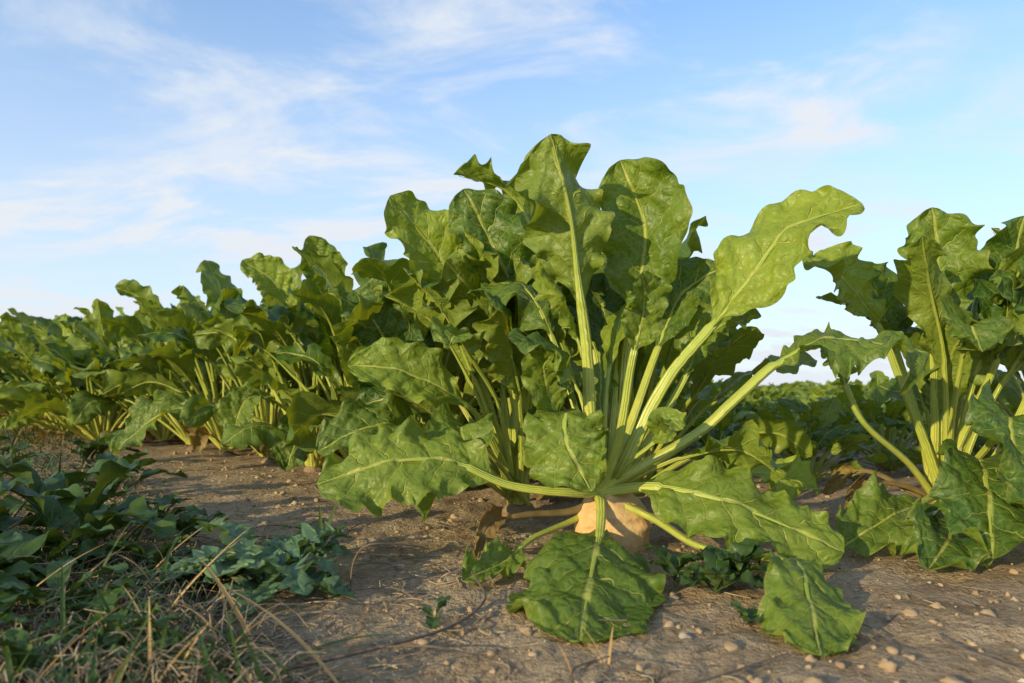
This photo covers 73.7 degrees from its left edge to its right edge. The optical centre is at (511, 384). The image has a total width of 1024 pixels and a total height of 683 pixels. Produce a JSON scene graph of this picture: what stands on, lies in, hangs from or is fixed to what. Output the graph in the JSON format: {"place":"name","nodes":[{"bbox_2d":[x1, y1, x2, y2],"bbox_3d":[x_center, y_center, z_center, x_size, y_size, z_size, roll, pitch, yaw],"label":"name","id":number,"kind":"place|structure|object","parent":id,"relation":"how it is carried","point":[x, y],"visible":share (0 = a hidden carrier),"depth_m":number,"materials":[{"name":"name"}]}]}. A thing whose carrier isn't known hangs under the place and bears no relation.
{"place":"outdoors","nodes":[
{"label":"outdoors","id":0,"kind":"place"},
{"bbox_2d":[0,216,1017,500],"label":"sugar beet field","id":1,"kind":"structure","parent":0,"point":[806,420],"depth_m":2.00,"materials":[{"name":"green plant"}]},
{"bbox_2d":[0,385,1023,682],"bbox_3d":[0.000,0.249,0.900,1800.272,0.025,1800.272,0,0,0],"label":"ground","id":2,"kind":"structure","parent":0,"point":[876,601],"depth_m":0.77,"materials":[{"name":"soil"}]},
{"bbox_2d":[0,433,10,451],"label":"broadleaf weed","id":3,"kind":"object","parent":2,"relation":"on","point":[5,449],"visible":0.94,"depth_m":1.95,"materials":[{"name":"green plant"}]},
{"bbox_2d":[0,590,33,622],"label":"broadleaf weed","id":4,"kind":"object","parent":2,"relation":"on","point":[8,616],"visible":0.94,"depth_m":0.63,"materials":[{"name":"green plant"}]},
{"bbox_2d":[0,532,46,582],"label":"broadleaf weed","id":5,"kind":"object","parent":2,"relation":"on","point":[18,569],"visible":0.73,"depth_m":0.75,"materials":[{"name":"green plant"}]},
{"bbox_2d":[0,445,50,479],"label":"broadleaf weed","id":6,"kind":"object","parent":2,"relation":"on","point":[13,450],"visible":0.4,"depth_m":1.52,"materials":[{"name":"green plant"}]},
{"bbox_2d":[0,477,64,536],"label":"broadleaf weed","id":7,"kind":"object","parent":2,"relation":"on","point":[6,520],"visible":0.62,"depth_m":0.91,"materials":[{"name":"green plant"}]},
{"bbox_2d":[0,627,88,682],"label":"broadleaf weed","id":8,"kind":"object","parent":2,"relation":"on","point":[16,640],"visible":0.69,"depth_m":0.56,"materials":[{"name":"green plant"}]},
{"bbox_2d":[0,457,122,529],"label":"broadleaf weed","id":9,"kind":"object","parent":2,"relation":"on","point":[57,479],"visible":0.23,"depth_m":1.15,"materials":[{"name":"green plant"}]},
{"bbox_2d":[0,523,139,586],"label":"broadleaf weed","id":10,"kind":"object","parent":2,"relation":"on","point":[86,529],"visible":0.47,"depth_m":0.84,"materials":[{"name":"green plant"}]},
{"bbox_2d":[0,557,140,619],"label":"broadleaf weed","id":11,"kind":"object","parent":2,"relation":"on","point":[12,588],"visible":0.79,"depth_m":0.70,"materials":[{"name":"green plant"}]},
{"bbox_2d":[0,458,178,565],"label":"broadleaf weed","id":12,"kind":"object","parent":2,"relation":"on","point":[68,511],"visible":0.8,"depth_m":0.92,"materials":[{"name":"green plant"}]},
{"bbox_2d":[24,473,157,539],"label":"broadleaf weed","id":13,"kind":"object","parent":2,"relation":"on","point":[105,496],"visible":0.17,"depth_m":1.04,"materials":[{"name":"green plant"}]},
{"bbox_2d":[42,307,145,440],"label":"sugar beet plant","id":14,"kind":"object","parent":2,"relation":"on","point":[87,313],"visible":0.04,"depth_m":2.90,"materials":[{"name":"green plant"}]},
{"bbox_2d":[41,583,150,644],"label":"broadleaf weed","id":15,"kind":"object","parent":2,"relation":"on","point":[112,595],"visible":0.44,"depth_m":0.67,"materials":[{"name":"green plant"}]},
{"bbox_2d":[62,428,140,464],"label":"broadleaf weed","id":16,"kind":"object","parent":2,"relation":"on","point":[100,444],"visible":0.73,"depth_m":2.08,"materials":[{"name":"green plant"}]},
{"bbox_2d":[73,459,144,472],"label":"broadleaf weed","id":17,"kind":"object","parent":2,"relation":"on","point":[90,466],"visible":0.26,"depth_m":1.69,"materials":[{"name":"green plant"}]},
{"bbox_2d":[31,302,197,445],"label":"sugar beet plant","id":18,"kind":"object","parent":2,"relation":"on","point":[84,407],"visible":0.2,"depth_m":2.61,"materials":[{"name":"green plant"}]},
{"bbox_2d":[45,450,187,500],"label":"broadleaf weed","id":19,"kind":"object","parent":2,"relation":"on","point":[131,458],"visible":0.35,"depth_m":1.47,"materials":[{"name":"green plant"}]},
{"bbox_2d":[82,606,182,649],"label":"broadleaf weed","id":20,"kind":"object","parent":2,"relation":"on","point":[103,632],"visible":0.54,"depth_m":0.62,"materials":[{"name":"green plant"}]},
{"bbox_2d":[72,279,225,450],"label":"sugar beet plant","id":21,"kind":"object","parent":2,"relation":"on","point":[130,328],"visible":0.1,"depth_m":2.54,"materials":[{"name":"green plant"}]},
{"bbox_2d":[97,626,210,678],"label":"broadleaf weed","id":22,"kind":"object","parent":2,"relation":"on","point":[174,638],"visible":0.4,"depth_m":0.58,"materials":[{"name":"green plant"}]},
{"bbox_2d":[107,535,203,582],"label":"broadleaf weed","id":23,"kind":"object","parent":2,"relation":"on","point":[142,551],"visible":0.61,"depth_m":0.85,"materials":[{"name":"green plant"}]},
{"bbox_2d":[122,493,207,519],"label":"broadleaf weed","id":24,"kind":"object","parent":2,"relation":"on","point":[180,509],"visible":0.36,"depth_m":1.20,"materials":[{"name":"green plant"}]},
{"bbox_2d":[0,416,355,682],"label":"grass","id":25,"kind":"structure","parent":2,"relation":"on","point":[209,669],"depth_m":0.61,"materials":[{"name":"green plant"}]},
{"bbox_2d":[148,508,228,542],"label":"broadleaf weed","id":26,"kind":"object","parent":2,"relation":"on","point":[181,524],"visible":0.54,"depth_m":1.05,"materials":[{"name":"green plant"}]},
{"bbox_2d":[101,285,311,456],"bbox_3d":[-1.015,-0.018,2.336,0.759,0.626,0.810,0,0,-14],"label":"sugar beet plant","id":27,"kind":"object","parent":2,"relation":"on","point":[188,365],"visible":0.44,"depth_m":2.21,"materials":[{"name":"green plant"}]},
{"bbox_2d":[139,535,275,599],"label":"rosette weed","id":28,"kind":"object","parent":2,"relation":"on","point":[206,578],"visible":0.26,"depth_m":0.80,"materials":[{"name":"green plant"}]},
{"bbox_2d":[27,501,402,659],"bbox_3d":[-0.338,0.213,0.783,0.344,0.082,0.418,0,0,-23],"label":"grass tuft","id":29,"kind":"object","parent":2,"relation":"on","point":[320,525],"visible":0.57,"depth_m":0.68,"materials":[{"name":"brown plant"}]},
{"bbox_2d":[118,260,327,463],"bbox_3d":[-0.793,-0.065,2.232,0.806,0.716,0.787,0,0,-38],"label":"sugar beet plant","id":30,"kind":"object","parent":2,"relation":"on","point":[197,411],"visible":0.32,"depth_m":2.16,"materials":[{"name":"green plant"}]},
{"bbox_2d":[104,236,347,472],"bbox_3d":[-0.603,-0.065,1.917,0.747,0.711,0.685,0,0,33],"label":"sugar beet plant","id":31,"kind":"object","parent":2,"relation":"on","point":[271,276],"visible":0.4,"depth_m":1.87,"materials":[{"name":"green plant"}]},
{"bbox_2d":[150,514,355,616],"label":"rosette weed","id":32,"kind":"object","parent":2,"relation":"on","point":[278,558],"visible":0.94,"depth_m":0.80,"materials":[{"name":"green plant"}]},
{"bbox_2d":[283,525,351,558],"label":"broadleaf weed","id":33,"kind":"object","parent":2,"relation":"on","point":[326,537],"visible":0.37,"depth_m":1.00,"materials":[{"name":"green plant"}]},
{"bbox_2d":[213,261,465,461],"bbox_3d":[-0.374,-0.032,1.788,0.749,0.640,0.768,0,0,-30],"label":"sugar beet plant","id":34,"kind":"object","parent":2,"relation":"on","point":[261,437],"visible":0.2,"depth_m":1.58,"materials":[{"name":"green plant"}]},
{"bbox_2d":[271,242,582,499],"bbox_3d":[-0.199,-0.015,1.600,0.669,0.619,0.887,0,0,-23],"label":"sugar beet plant","id":35,"kind":"object","parent":2,"relation":"on","point":[305,410],"visible":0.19,"depth_m":1.42,"materials":[{"name":"green plant"}]},
{"bbox_2d":[418,595,451,628],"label":"broadleaf weed","id":36,"kind":"object","parent":2,"relation":"on","point":[433,622],"visible":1,"depth_m":0.71,"materials":[{"name":"green plant"}]},
{"bbox_2d":[316,154,581,522],"bbox_3d":[-0.123,-0.071,1.309,0.518,0.722,0.545,0,0,42],"label":"sugar beet plant","id":37,"kind":"object","parent":2,"relation":"on","point":[463,247],"visible":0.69,"depth_m":1.23,"materials":[{"name":"green plant"}]},
{"bbox_2d":[0,425,1010,682],"bbox_3d":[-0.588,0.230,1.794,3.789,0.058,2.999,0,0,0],"label":"dry straw","id":38,"kind":"object","parent":2,"relation":"on","point":[220,638],"visible":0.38,"depth_m":0.67,"materials":[{"name":"beige plant"}]},
{"bbox_2d":[2,449,1023,682],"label":"soil clods","id":39,"kind":"object","parent":2,"relation":"on","point":[885,663],"visible":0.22,"depth_m":0.72,"materials":[{"name":"brown soil"}]},
{"bbox_2d":[21,513,1021,682],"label":"twigs","id":40,"kind":"object","parent":2,"relation":"on","point":[345,655],"visible":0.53,"depth_m":0.64,"materials":[{"name":"plant"}]},
{"bbox_2d":[317,134,928,656],"bbox_3d":[0.156,-0.045,0.972,0.678,0.637,0.643,0,0,38],"label":"sugar beet plant","id":41,"kind":"object","parent":2,"relation":"on","point":[625,288],"visible":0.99,"depth_m":0.98,"materials":[{"name":"green plant"}]},
{"bbox_2d":[269,471,1023,682],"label":"pebbles","id":42,"kind":"object","parent":2,"relation":"on","point":[682,635],"visible":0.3,"depth_m":0.79,"materials":[{"name":"stone"}]},
{"bbox_2d":[642,543,698,580],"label":"broadleaf weed","id":43,"kind":"object","parent":2,"relation":"on","point":[667,561],"visible":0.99,"depth_m":0.85,"materials":[{"name":"green plant"}]},
{"bbox_2d":[679,549,763,592],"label":"broadleaf weed","id":44,"kind":"object","parent":2,"relation":"on","point":[716,571],"visible":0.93,"depth_m":0.79,"materials":[{"name":"green plant"}]},
{"bbox_2d":[687,538,774,573],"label":"broadleaf weed","id":45,"kind":"object","parent":2,"relation":"on","point":[743,552],"visible":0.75,"depth_m":0.83,"materials":[{"name":"green plant"}]},
{"bbox_2d":[730,601,759,625],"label":"broadleaf weed","id":46,"kind":"object","parent":2,"relation":"on","point":[748,615],"visible":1,"depth_m":0.70,"materials":[{"name":"green plant"}]},
{"bbox_2d":[802,207,1023,571],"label":"sugar beet plant","id":47,"kind":"object","parent":2,"relation":"on","point":[952,292],"visible":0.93,"depth_m":1.14,"materials":[{"name":"green plant"}]},
{"bbox_2d":[878,228,1023,450],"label":"sugar beet plant","id":48,"kind":"object","parent":2,"relation":"on","point":[1012,392],"visible":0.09,"depth_m":1.61,"materials":[{"name":"green plant"}]},
{"bbox_2d":[0,0,1023,384],"label":"sky","id":49,"kind":"structure","parent":0,"point":[146,142],"materials":[{"name":"blue"}]}
]}

